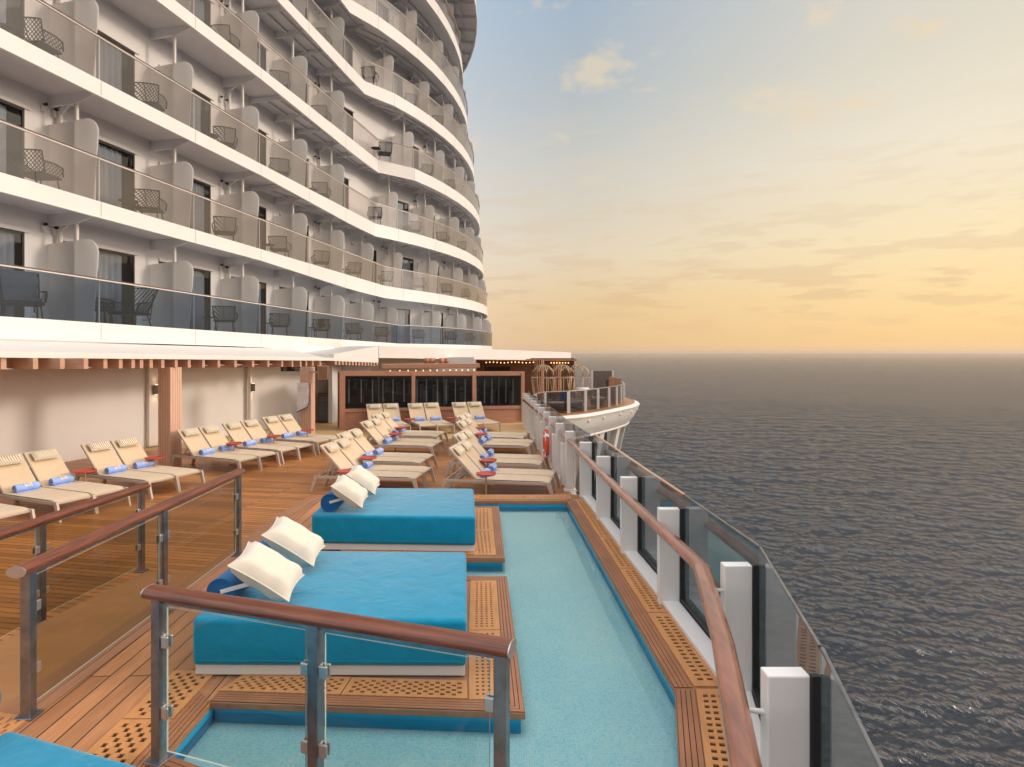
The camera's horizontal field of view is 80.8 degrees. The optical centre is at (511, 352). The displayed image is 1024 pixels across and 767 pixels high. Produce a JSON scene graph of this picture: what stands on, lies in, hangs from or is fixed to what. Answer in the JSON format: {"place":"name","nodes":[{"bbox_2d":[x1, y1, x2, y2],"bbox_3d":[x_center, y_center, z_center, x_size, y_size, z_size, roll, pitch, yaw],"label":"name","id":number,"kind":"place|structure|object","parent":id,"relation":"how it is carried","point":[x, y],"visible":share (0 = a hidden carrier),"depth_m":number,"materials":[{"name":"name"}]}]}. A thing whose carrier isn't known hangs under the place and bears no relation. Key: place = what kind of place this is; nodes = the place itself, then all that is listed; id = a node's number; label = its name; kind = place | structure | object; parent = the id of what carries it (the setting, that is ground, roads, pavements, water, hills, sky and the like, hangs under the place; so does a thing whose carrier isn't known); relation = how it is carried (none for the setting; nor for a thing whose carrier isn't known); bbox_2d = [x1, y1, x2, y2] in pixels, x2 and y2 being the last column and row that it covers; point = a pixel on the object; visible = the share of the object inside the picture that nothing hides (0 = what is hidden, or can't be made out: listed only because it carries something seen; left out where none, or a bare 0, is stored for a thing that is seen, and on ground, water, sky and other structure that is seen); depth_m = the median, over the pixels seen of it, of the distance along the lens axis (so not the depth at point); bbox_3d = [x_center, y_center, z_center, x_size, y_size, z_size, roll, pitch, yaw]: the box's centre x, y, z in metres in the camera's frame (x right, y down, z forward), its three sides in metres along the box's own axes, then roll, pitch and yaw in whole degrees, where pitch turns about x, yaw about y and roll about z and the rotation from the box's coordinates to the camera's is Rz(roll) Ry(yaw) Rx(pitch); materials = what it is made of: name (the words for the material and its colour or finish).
{"place":"outdoors","nodes":[
{"label":"outdoors","id":0,"kind":"place"},
{"bbox_2d":[0,437,570,640],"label":"deck","id":1,"kind":"structure","parent":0,"point":[201,528],"depth_m":9.68,"materials":[{"name":"brown wood"}]},
{"bbox_2d":[0,503,35,529],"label":"sun lounger","id":2,"kind":"object","parent":1,"relation":"on","point":[6,510],"visible":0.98,"depth_m":8.97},
{"bbox_2d":[0,453,97,522],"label":"sun lounger","id":3,"kind":"object","parent":1,"relation":"on","point":[15,469],"visible":0.88,"depth_m":10.07,"materials":[{"name":"fabric"}]},
{"bbox_2d":[18,448,130,512],"bbox_3d":[-7.730,2.209,10.585,2.160,0.881,0.595,0,0,22],"label":"sun lounger","id":4,"kind":"object","parent":1,"relation":"on","point":[46,465],"visible":0.78,"depth_m":10.67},
{"bbox_2d":[0,482,150,637],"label":"glass railing","id":5,"kind":"object","parent":1,"relation":"on","point":[39,526],"visible":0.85,"depth_m":6.00,"materials":[{"name":"brown wood"}]},
{"bbox_2d":[0,572,195,708],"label":"access ramp","id":6,"kind":"structure","parent":1,"relation":"on","point":[66,636],"depth_m":5.49,"materials":[{"name":"wood"}]},
{"bbox_2d":[75,441,179,498],"bbox_3d":[-7.422,2.209,11.581,2.160,0.881,0.595,0,0,22],"label":"sun lounger","id":7,"kind":"object","parent":1,"relation":"on","point":[101,456],"visible":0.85,"depth_m":11.62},
{"bbox_2d":[105,437,204,491],"bbox_3d":[-7.210,2.209,12.115,2.160,0.881,0.595,0,0,22],"label":"sun lounger","id":8,"kind":"object","parent":1,"relation":"on","point":[130,451],"visible":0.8,"depth_m":12.19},
{"bbox_2d":[0,343,333,467],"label":"lounge wall","id":9,"kind":"structure","parent":1,"relation":"on","point":[66,413],"depth_m":15.97,"materials":[{"name":"white paint"}]},
{"bbox_2d":[0,341,377,369],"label":"pergola canopy","id":10,"kind":"object","parent":9,"relation":"attached to","point":[37,355],"visible":0.98,"depth_m":14.09,"materials":[{"name":"white paint"}]},
{"bbox_2d":[158,367,181,466],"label":"wooden pillar","id":11,"kind":"structure","parent":1,"relation":"on","point":[169,407],"depth_m":13.87,"materials":[{"name":"brown wood"}]},
{"bbox_2d":[15,501,339,763],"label":"pool terrace","id":12,"kind":"structure","parent":1,"relation":"on","point":[90,711],"depth_m":4.30,"materials":[{"name":"brown wood"}]},
{"bbox_2d":[0,732,135,766],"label":"daybed","id":13,"kind":"object","parent":12,"relation":"on","point":[18,750],"visible":1,"depth_m":2.97,"materials":[{"name":"blue fabric"}]},
{"bbox_2d":[86,719,171,764],"bbox_3d":[-2.410,2.424,3.485,0.330,0.012,0.970,0,0,0],"label":"drain grate","id":14,"kind":"object","parent":12,"relation":"on","point":[126,741],"visible":0.78,"depth_m":3.74,"materials":[{"name":"brown wood"}]},
{"bbox_2d":[0,495,324,733],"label":"terrace edging","id":15,"kind":"object","parent":12,"relation":"on","point":[66,685],"visible":0.56,"depth_m":5.03,"materials":[{"name":"brown wood"}]},
{"bbox_2d":[0,712,25,734],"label":"drain grate","id":16,"kind":"object","parent":15,"relation":"on","point":[12,726],"visible":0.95,"depth_m":3.94,"materials":[{"name":"brown wood"}]},
{"bbox_2d":[6,468,244,721],"bbox_3d":[-3.255,1.911,5.587,0.130,1.039,3.346,0,0,-1],"label":"glass railing","id":17,"kind":"object","parent":15,"relation":"on","point":[25,572],"visible":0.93,"depth_m":4.42,"materials":[{"name":"brown wood"}]},
{"bbox_2d":[123,670,213,719],"bbox_3d":[-2.410,2.424,4.280,0.330,0.012,0.600,0,0,0],"label":"drain grate","id":18,"kind":"object","parent":12,"relation":"on","point":[185,687],"visible":0.67,"depth_m":4.28,"materials":[{"name":"brown wood"}]},
{"bbox_2d":[132,691,209,766],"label":"border boards","id":19,"kind":"object","parent":12,"relation":"on","point":[182,721],"visible":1,"depth_m":3.94,"materials":[{"name":"brown wood"}]},
{"bbox_2d":[175,709,214,759],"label":"pool wall","id":20,"kind":"structure","parent":1,"relation":"on","point":[193,737],"depth_m":3.98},
{"bbox_2d":[171,427,261,474],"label":"sun lounger","id":21,"kind":"object","parent":1,"relation":"on","point":[194,440],"visible":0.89,"depth_m":13.77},
{"bbox_2d":[193,425,280,469],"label":"sun lounger","id":22,"kind":"object","parent":1,"relation":"on","point":[214,436],"visible":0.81,"depth_m":14.33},
{"bbox_2d":[222,421,299,463],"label":"sun lounger","id":23,"kind":"object","parent":1,"relation":"on","point":[236,431],"visible":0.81,"depth_m":15.05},
{"bbox_2d":[240,419,315,459],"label":"sun lounger","id":24,"kind":"object","parent":1,"relation":"on","point":[253,428],"visible":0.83,"depth_m":15.63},
{"bbox_2d":[261,416,331,453],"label":"sun lounger","id":25,"kind":"object","parent":1,"relation":"on","point":[274,425],"visible":0.76,"depth_m":16.44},
{"bbox_2d":[277,414,337,440],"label":"sun lounger","id":26,"kind":"object","parent":1,"relation":"on","point":[289,422],"visible":0.73,"depth_m":17.07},
{"bbox_2d":[300,367,314,433],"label":"wooden pillar","id":27,"kind":"structure","parent":1,"relation":"on","point":[307,417],"depth_m":18.32,"materials":[{"name":"brown wood"}]},
{"bbox_2d":[297,383,309,411],"bbox_3d":[-6.324,1.362,18.232,0.411,0.904,0.038,0,0,6],"label":"poster board","id":28,"kind":"object","parent":27,"relation":"attached to","point":[303,399],"visible":1,"depth_m":18.23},
{"bbox_2d":[215,709,520,733],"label":"pool wall","id":29,"kind":"structure","parent":1,"relation":"on","point":[433,723],"depth_m":4.15,"materials":[{"name":"tile"}]},
{"bbox_2d":[209,581,524,719],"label":"bathing platform","id":30,"kind":"structure","parent":29,"relation":"on","point":[359,710],"depth_m":4.15,"materials":[{"name":"brown wood"}]},
{"bbox_2d":[219,675,350,695],"bbox_3d":[-1.650,2.424,4.400,0.889,0.012,0.229,0,0,3],"label":"drain grate","id":31,"kind":"object","parent":30,"relation":"on","point":[290,684],"visible":0.73,"depth_m":4.39,"materials":[{"name":"brown wood"}]},
{"bbox_2d":[193,551,466,675],"bbox_3d":[-1.418,2.200,5.270,2.165,0.431,1.605,0,0,0],"label":"daybed","id":32,"kind":"object","parent":30,"relation":"on","point":[427,588],"visible":0.73,"depth_m":4.51,"materials":[{"name":"blue fabric"}]},
{"bbox_2d":[206,568,249,595],"bbox_3d":[-2.215,1.872,4.916,0.338,0.228,0.468,0,0,0],"label":"bolster cushion","id":33,"kind":"object","parent":32,"relation":"on","point":[227,582],"visible":0.48,"depth_m":4.69,"materials":[{"name":"blue fabric"}]},
{"bbox_2d":[227,541,304,601],"bbox_3d":[-1.951,1.740,4.804,0.544,0.237,0.461,34,2,-7],"label":"scatter cushion","id":34,"kind":"object","parent":32,"relation":"on","point":[268,572],"visible":1,"depth_m":4.65,"materials":[{"name":"fabric"}]},
{"bbox_2d":[261,516,324,566],"bbox_3d":[-2.011,1.740,5.564,0.544,0.237,0.461,34,2,-7],"label":"scatter cushion","id":35,"kind":"object","parent":32,"relation":"on","point":[296,543],"visible":1,"depth_m":5.40,"materials":[{"name":"fabric"}]},
{"bbox_2d":[210,692,523,712],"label":"border boards","id":36,"kind":"object","parent":30,"relation":"on","point":[391,702],"visible":0.9,"depth_m":4.18,"materials":[{"name":"brown wood"}]},
{"bbox_2d":[341,677,467,699],"bbox_3d":[-0.753,2.424,4.349,0.901,0.012,0.228,0,0,3],"label":"drain grate","id":37,"kind":"object","parent":30,"relation":"on","point":[408,688],"visible":1,"depth_m":4.33,"materials":[{"name":"brown wood"}]},
{"bbox_2d":[469,580,499,629],"bbox_3d":[-0.273,2.424,5.825,0.275,0.012,1.146,0,0,-3],"label":"drain grate","id":38,"kind":"object","parent":30,"relation":"on","point":[484,613],"visible":1,"depth_m":5.73,"materials":[{"name":"brown wood"}]},
{"bbox_2d":[469,630,499,700],"bbox_3d":[-0.215,2.424,4.720,0.270,0.012,1.054,0,0,-3],"label":"drain grate","id":39,"kind":"object","parent":30,"relation":"on","point":[478,679],"visible":0.41,"depth_m":4.51,"materials":[{"name":"brown wood"}]},
{"bbox_2d":[497,576,524,712],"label":"border boards","id":40,"kind":"object","parent":30,"relation":"on","point":[507,631],"visible":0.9,"depth_m":5.23,"materials":[{"name":"brown wood"}]},
{"bbox_2d":[310,442,427,491],"bbox_3d":[-2.746,2.209,11.634,2.160,0.881,0.595,0,0,8],"label":"sun lounger","id":41,"kind":"object","parent":1,"relation":"on","point":[335,455],"visible":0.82,"depth_m":11.57,"materials":[{"name":"fabric"}]},
{"bbox_2d":[329,431,429,469],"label":"sun lounger","id":42,"kind":"object","parent":1,"relation":"on","point":[418,461],"visible":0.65,"depth_m":13.18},
{"bbox_2d":[326,438,435,487],"bbox_3d":[-2.666,2.209,12.203,2.160,0.881,0.595,0,0,8],"label":"sun lounger","id":43,"kind":"object","parent":1,"relation":"on","point":[350,453],"visible":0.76,"depth_m":12.23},
{"bbox_2d":[347,428,437,467],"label":"sun lounger","id":44,"kind":"object","parent":1,"relation":"on","point":[362,442],"visible":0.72,"depth_m":13.81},
{"bbox_2d":[359,420,440,454],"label":"sun lounger","id":45,"kind":"object","parent":1,"relation":"on","point":[372,431],"visible":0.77,"depth_m":15.38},
{"bbox_2d":[367,413,442,440],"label":"sun lounger","id":46,"kind":"object","parent":1,"relation":"on","point":[389,429],"visible":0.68,"depth_m":17.19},
{"bbox_2d":[368,418,446,452],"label":"sun lounger","id":47,"kind":"object","parent":1,"relation":"on","point":[381,429],"visible":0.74,"depth_m":16.04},
{"bbox_2d":[183,509,678,766],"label":"pool water","id":48,"kind":"structure","parent":1,"relation":"on","point":[594,693],"depth_m":4.45,"materials":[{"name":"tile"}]},
{"bbox_2d":[466,563,502,571],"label":"pool wall","id":49,"kind":"structure","parent":1,"relation":"on","point":[487,567],"depth_m":7.12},
{"bbox_2d":[407,511,504,562],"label":"bathing platform","id":50,"kind":"structure","parent":49,"relation":"on","point":[485,560],"depth_m":7.09,"materials":[{"name":"brown wood"}]},
{"bbox_2d":[312,488,475,551],"bbox_3d":[-1.510,2.200,8.077,2.140,0.431,1.609,0,0,0],"label":"daybed","id":51,"kind":"object","parent":50,"relation":"on","point":[420,519],"visible":0.77,"depth_m":7.35,"materials":[{"name":"blue fabric"}]},
{"bbox_2d":[320,490,344,511],"bbox_3d":[-2.215,1.872,7.716,0.338,0.228,0.468,0,0,0],"label":"bolster cushion","id":52,"kind":"object","parent":51,"relation":"on","point":[331,501],"visible":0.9,"depth_m":7.49,"materials":[{"name":"blue fabric"}]},
{"bbox_2d":[330,475,367,507],"bbox_3d":[-2.036,1.740,7.554,0.476,0.237,0.460,37,1,-6],"label":"scatter cushion","id":53,"kind":"object","parent":51,"relation":"on","point":[350,492],"visible":1,"depth_m":7.38,"materials":[{"name":"fabric"}]},
{"bbox_2d":[346,465,379,494],"bbox_3d":[-2.036,1.740,8.244,0.476,0.237,0.460,37,1,-6],"label":"scatter cushion","id":54,"kind":"object","parent":51,"relation":"on","point":[364,478],"visible":0.84,"depth_m":8.08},
{"bbox_2d":[475,508,493,529],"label":"drain grate","id":55,"kind":"object","parent":50,"relation":"on","point":[484,518],"visible":0.91,"depth_m":8.75,"materials":[{"name":"brown wood"}]},
{"bbox_2d":[474,530,495,554],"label":"drain grate","id":56,"kind":"object","parent":50,"relation":"on","point":[485,543],"visible":0.94,"depth_m":7.63,"materials":[{"name":"brown wood"}]},
{"bbox_2d":[492,507,504,558],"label":"border boards","id":57,"kind":"object","parent":50,"relation":"on","point":[498,534],"visible":1,"depth_m":8.11,"materials":[{"name":"brown wood"}]},
{"bbox_2d":[449,420,534,455],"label":"sun lounger","id":58,"kind":"object","parent":1,"relation":"on","point":[462,424],"visible":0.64,"depth_m":15.38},
{"bbox_2d":[445,432,545,475],"bbox_3d":[-0.333,2.209,13.042,2.160,0.881,0.595,0,0,10],"label":"sun lounger","id":59,"kind":"object","parent":1,"relation":"on","point":[458,437],"visible":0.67,"depth_m":12.93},
{"bbox_2d":[441,444,557,493],"bbox_3d":[-0.243,2.209,11.292,2.160,0.881,0.595,0,0,10],"label":"sun lounger","id":60,"kind":"object","parent":1,"relation":"on","point":[463,459],"visible":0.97,"depth_m":11.19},
{"bbox_2d":[461,418,537,452],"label":"sun lounger","id":61,"kind":"object","parent":1,"relation":"on","point":[470,426],"visible":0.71,"depth_m":16.09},
{"bbox_2d":[455,429,549,469],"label":"sun lounger","id":62,"kind":"object","parent":1,"relation":"on","point":[476,445],"visible":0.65,"depth_m":13.65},
{"bbox_2d":[452,440,560,490],"bbox_3d":[-0.145,2.209,11.858,2.159,0.881,0.595,0,0,10],"label":"sun lounger","id":63,"kind":"object","parent":1,"relation":"on","point":[472,455],"visible":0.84,"depth_m":11.90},
{"bbox_2d":[522,391,589,493],"bbox_3d":[0.825,2.015,16.303,0.283,1.270,12.126,0,0,-3],"label":"side bulwark","id":64,"kind":"object","parent":1,"relation":"on","point":[564,459],"visible":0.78,"depth_m":12.75,"materials":[{"name":"white paint"}]},
{"bbox_2d":[475,504,674,707],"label":"pool wall","id":65,"kind":"structure","parent":1,"relation":"on","point":[563,507],"depth_m":6.98,"materials":[{"name":"tile"}]},
{"bbox_2d":[474,494,579,503],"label":"pool kerb","id":66,"kind":"structure","parent":65,"relation":"on","point":[573,496],"depth_m":9.81,"materials":[{"name":"brown wood"}]},
{"bbox_2d":[474,499,570,501],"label":"border boards","id":67,"kind":"object","parent":66,"relation":"on","point":[520,500],"visible":0.64,"depth_m":9.86,"materials":[{"name":"brown wood"}]},
{"bbox_2d":[567,497,717,694],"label":"pool kerb","id":68,"kind":"structure","parent":65,"relation":"on","point":[673,689],"depth_m":5.55,"materials":[{"name":"brown wood"}]},
{"bbox_2d":[599,537,634,568],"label":"drain grate","id":69,"kind":"object","parent":68,"relation":"on","point":[618,557],"visible":0.72,"depth_m":7.22,"materials":[{"name":"brown wood"}]},
{"bbox_2d":[567,501,692,687],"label":"border boards","id":70,"kind":"object","parent":68,"relation":"on","point":[674,672],"visible":1,"depth_m":5.62,"materials":[{"name":"brown wood"}]},
{"bbox_2d":[619,569,667,612],"bbox_3d":[1.368,2.424,6.175,0.276,0.012,1.150,0,0,-3],"label":"drain grate","id":71,"kind":"object","parent":68,"relation":"on","point":[646,596],"visible":0.81,"depth_m":6.08,"materials":[{"name":"brown wood"}]},
{"bbox_2d":[648,613,717,687],"bbox_3d":[1.441,2.424,4.980,0.300,0.012,1.241,0,0,-3],"label":"drain grate","id":72,"kind":"object","parent":68,"relation":"on","point":[695,667],"visible":0.8,"depth_m":4.85,"materials":[{"name":"brown wood"}]},
{"bbox_2d":[675,690,705,766],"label":"pool kerb","id":73,"kind":"structure","parent":65,"relation":"on","point":[677,727],"depth_m":3.93,"materials":[{"name":"brown wood"}]},
{"bbox_2d":[676,689,704,766],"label":"border boards","id":74,"kind":"object","parent":73,"relation":"on","point":[690,746],"visible":1,"depth_m":3.86,"materials":[{"name":"brown wood"}]},
{"bbox_2d":[696,689,729,766],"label":"drain grate","id":75,"kind":"object","parent":73,"relation":"on","point":[713,732],"visible":0.69,"depth_m":3.87,"materials":[{"name":"brown wood"}]},
{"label":"pool kerb","id":76,"kind":"structure","parent":65,"relation":"on","visible":0},
{"bbox_2d":[145,757,199,766],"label":"border boards","id":77,"kind":"object","parent":76,"relation":"on","point":[174,762],"visible":0.55,"depth_m":3.54,"materials":[{"name":"brown wood"}]},
{"bbox_2d":[140,584,516,766],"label":"glass railing","id":78,"kind":"object","parent":77,"relation":"on","point":[315,671],"visible":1,"depth_m":3.22,"materials":[{"name":"brown wood"}]},
{"bbox_2d":[580,434,883,766],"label":"glass windscreen","id":79,"kind":"object","parent":1,"relation":"on","point":[795,690],"visible":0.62,"depth_m":4.25,"materials":[{"name":"glass"}]},
{"bbox_2d":[522,399,763,766],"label":"deck handrail","id":80,"kind":"object","parent":79,"relation":"attached to","point":[740,738],"visible":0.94,"depth_m":3.36,"materials":[{"name":"wood"}]},
{"bbox_2d":[143,421,530,450],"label":"pale deck","id":81,"kind":"structure","parent":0,"point":[324,428],"depth_m":20.80,"materials":[{"name":"wood"}]},
{"bbox_2d":[317,393,327,421],"bbox_3d":[-7.118,2.095,23.055,0.620,1.070,0.540,0,0,-12],"label":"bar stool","id":82,"kind":"object","parent":81,"relation":"on","point":[322,407],"visible":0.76,"depth_m":22.78,"materials":[{"name":"brown wood"}]},
{"bbox_2d":[328,365,369,422],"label":"corridor wall","id":83,"kind":"structure","parent":81,"relation":"on","point":[333,370],"depth_m":22.89,"materials":[{"name":"paint"}]},
{"bbox_2d":[383,403,410,429],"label":"sun lounger","id":84,"kind":"object","parent":81,"relation":"on","point":[392,409],"visible":0.59,"depth_m":20.84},
{"bbox_2d":[406,403,436,430],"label":"sun lounger","id":85,"kind":"object","parent":81,"relation":"on","point":[416,409],"visible":0.91,"depth_m":20.86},
{"bbox_2d":[338,371,524,429],"bbox_3d":[-2.948,1.640,22.407,6.812,2.020,1.400,0,0,-21],"label":"poolside bar","id":86,"kind":"object","parent":81,"relation":"on","point":[498,395],"visible":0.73,"depth_m":22.52,"materials":[{"name":"brown wood"}]},
{"bbox_2d":[345,376,410,408],"bbox_3d":[-4.732,1.376,21.252,2.284,1.167,0.420,0,0,-21],"label":"window","id":87,"kind":"structure","parent":86,"relation":"in","point":[345,376],"depth_m":21.23,"materials":[{"name":"brown glass"}]},
{"bbox_2d":[379,363,479,368],"bbox_3d":[-3.351,0.540,25.101,4.212,0.180,1.866,0,0,-17],"label":"bar canopy","id":88,"kind":"object","parent":86,"relation":"attached to","point":[422,365],"visible":1,"depth_m":24.53,"materials":[{"name":"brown wood"}]},
{"bbox_2d":[423,402,454,433],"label":"sun lounger","id":89,"kind":"object","parent":81,"relation":"on","point":[432,409],"visible":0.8,"depth_m":21.05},
{"bbox_2d":[467,402,500,431],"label":"sun lounger","id":90,"kind":"object","parent":81,"relation":"on","point":[475,408],"visible":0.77,"depth_m":21.46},
{"bbox_2d":[344,346,570,359],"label":"aft roof slab","id":91,"kind":"structure","parent":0,"point":[418,352],"depth_m":27.77,"materials":[{"name":"white paint"}]},
{"bbox_2d":[0,0,491,349],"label":"ship superstructure","id":92,"kind":"object","parent":91,"relation":"on","point":[85,256],"visible":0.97,"depth_m":20.20,"materials":[{"name":"white paint"}]},
{"bbox_2d":[11,148,63,188],"bbox_3d":[-10.356,-3.910,13.114,0.761,0.845,0.717,0,0,2],"label":"wicker chair","id":93,"kind":"object","parent":92,"relation":"on","point":[37,175],"visible":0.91,"depth_m":12.93,"materials":[{"name":"grey"}]},
{"bbox_2d":[11,16,63,57],"bbox_3d":[-10.357,-6.710,13.114,0.761,0.845,0.717,0,0,4],"label":"wicker chair","id":94,"kind":"object","parent":92,"relation":"on","point":[44,46],"visible":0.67,"depth_m":12.91,"materials":[{"name":"grey"}]},
{"bbox_2d":[131,189,166,219],"bbox_3d":[-9.777,-3.898,16.197,0.761,0.845,0.717,0,0,-16],"label":"wicker chair","id":95,"kind":"object","parent":92,"relation":"on","point":[148,209],"visible":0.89,"depth_m":16.01,"materials":[{"name":"grey"}]},
{"bbox_2d":[131,82,167,112],"bbox_3d":[-9.778,-6.710,16.197,0.761,0.845,0.717,0,0,-13],"label":"wicker chair","id":96,"kind":"object","parent":92,"relation":"on","point":[156,104],"visible":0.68,"depth_m":16.00,"materials":[{"name":"grey"}]},
{"bbox_2d":[212,126,237,149],"bbox_3d":[-9.203,-6.710,19.281,0.761,0.845,0.717,0,0,-24],"label":"wicker chair","id":97,"kind":"object","parent":92,"relation":"on","point":[231,145],"visible":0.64,"depth_m":19.10,"materials":[{"name":"grey"}]},
{"bbox_2d":[212,216,237,240],"bbox_3d":[-9.202,-3.880,19.282,0.761,0.845,0.717,0,0,-26],"label":"wicker chair","id":98,"kind":"object","parent":92,"relation":"on","point":[223,232],"visible":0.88,"depth_m":19.09,"materials":[{"name":"grey"}]},
{"bbox_2d":[0,0,1023,352],"label":"sky","id":99,"kind":"structure","parent":0,"point":[651,176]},
{"bbox_2d":[474,354,1023,766],"bbox_3d":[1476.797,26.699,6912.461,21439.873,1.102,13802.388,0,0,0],"label":"sea","id":100,"kind":"structure","parent":0,"point":[872,506],"depth_m":108.60,"materials":[{"name":"liquid"}]},
{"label":"ship side","id":101,"kind":"structure","parent":0,"visible":0},
{"bbox_2d":[563,397,639,493],"bbox_3d":[2.551,14.640,35.759,8.818,24.020,22.540,0,0,-10],"label":"hull balcony flare","id":102,"kind":"object","parent":101,"relation":"attached to","point":[609,426],"visible":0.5,"depth_m":28.23,"materials":[{"name":"white paint"}]},
{"bbox_2d":[559,398,634,415],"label":"terrace deck","id":103,"kind":"structure","parent":102,"relation":"on","point":[628,401],"depth_m":28.72,"materials":[{"name":"brown wood"}]},
{"bbox_2d":[370,357,473,370],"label":"bar back wall","id":104,"kind":"structure","parent":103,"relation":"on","point":[418,360],"depth_m":26.90,"materials":[{"name":"paint"}]},
{"bbox_2d":[476,358,576,394],"bbox_3d":[0.750,1.470,31.832,5.300,2.360,0.735,0,0,0],"label":"restaurant front","id":105,"kind":"object","parent":103,"relation":"on","point":[526,366],"visible":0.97,"depth_m":32.00,"materials":[{"name":"brown wood"}]},
{"bbox_2d":[533,381,624,413],"bbox_3d":[4.416,2.152,30.934,2.281,0.995,14.442,0,0,20],"label":"terrace balustrade","id":106,"kind":"object","parent":103,"relation":"on","point":[584,400],"visible":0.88,"depth_m":26.99,"materials":[{"name":"glass"}]},
{"bbox_2d":[591,371,613,388],"bbox_3d":[5.110,1.830,34.000,1.260,1.640,0.100,0,0,0],"label":"wind panel","id":107,"kind":"object","parent":103,"relation":"on","point":[599,379],"visible":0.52,"depth_m":34.00,"materials":[{"name":"clear glass"}]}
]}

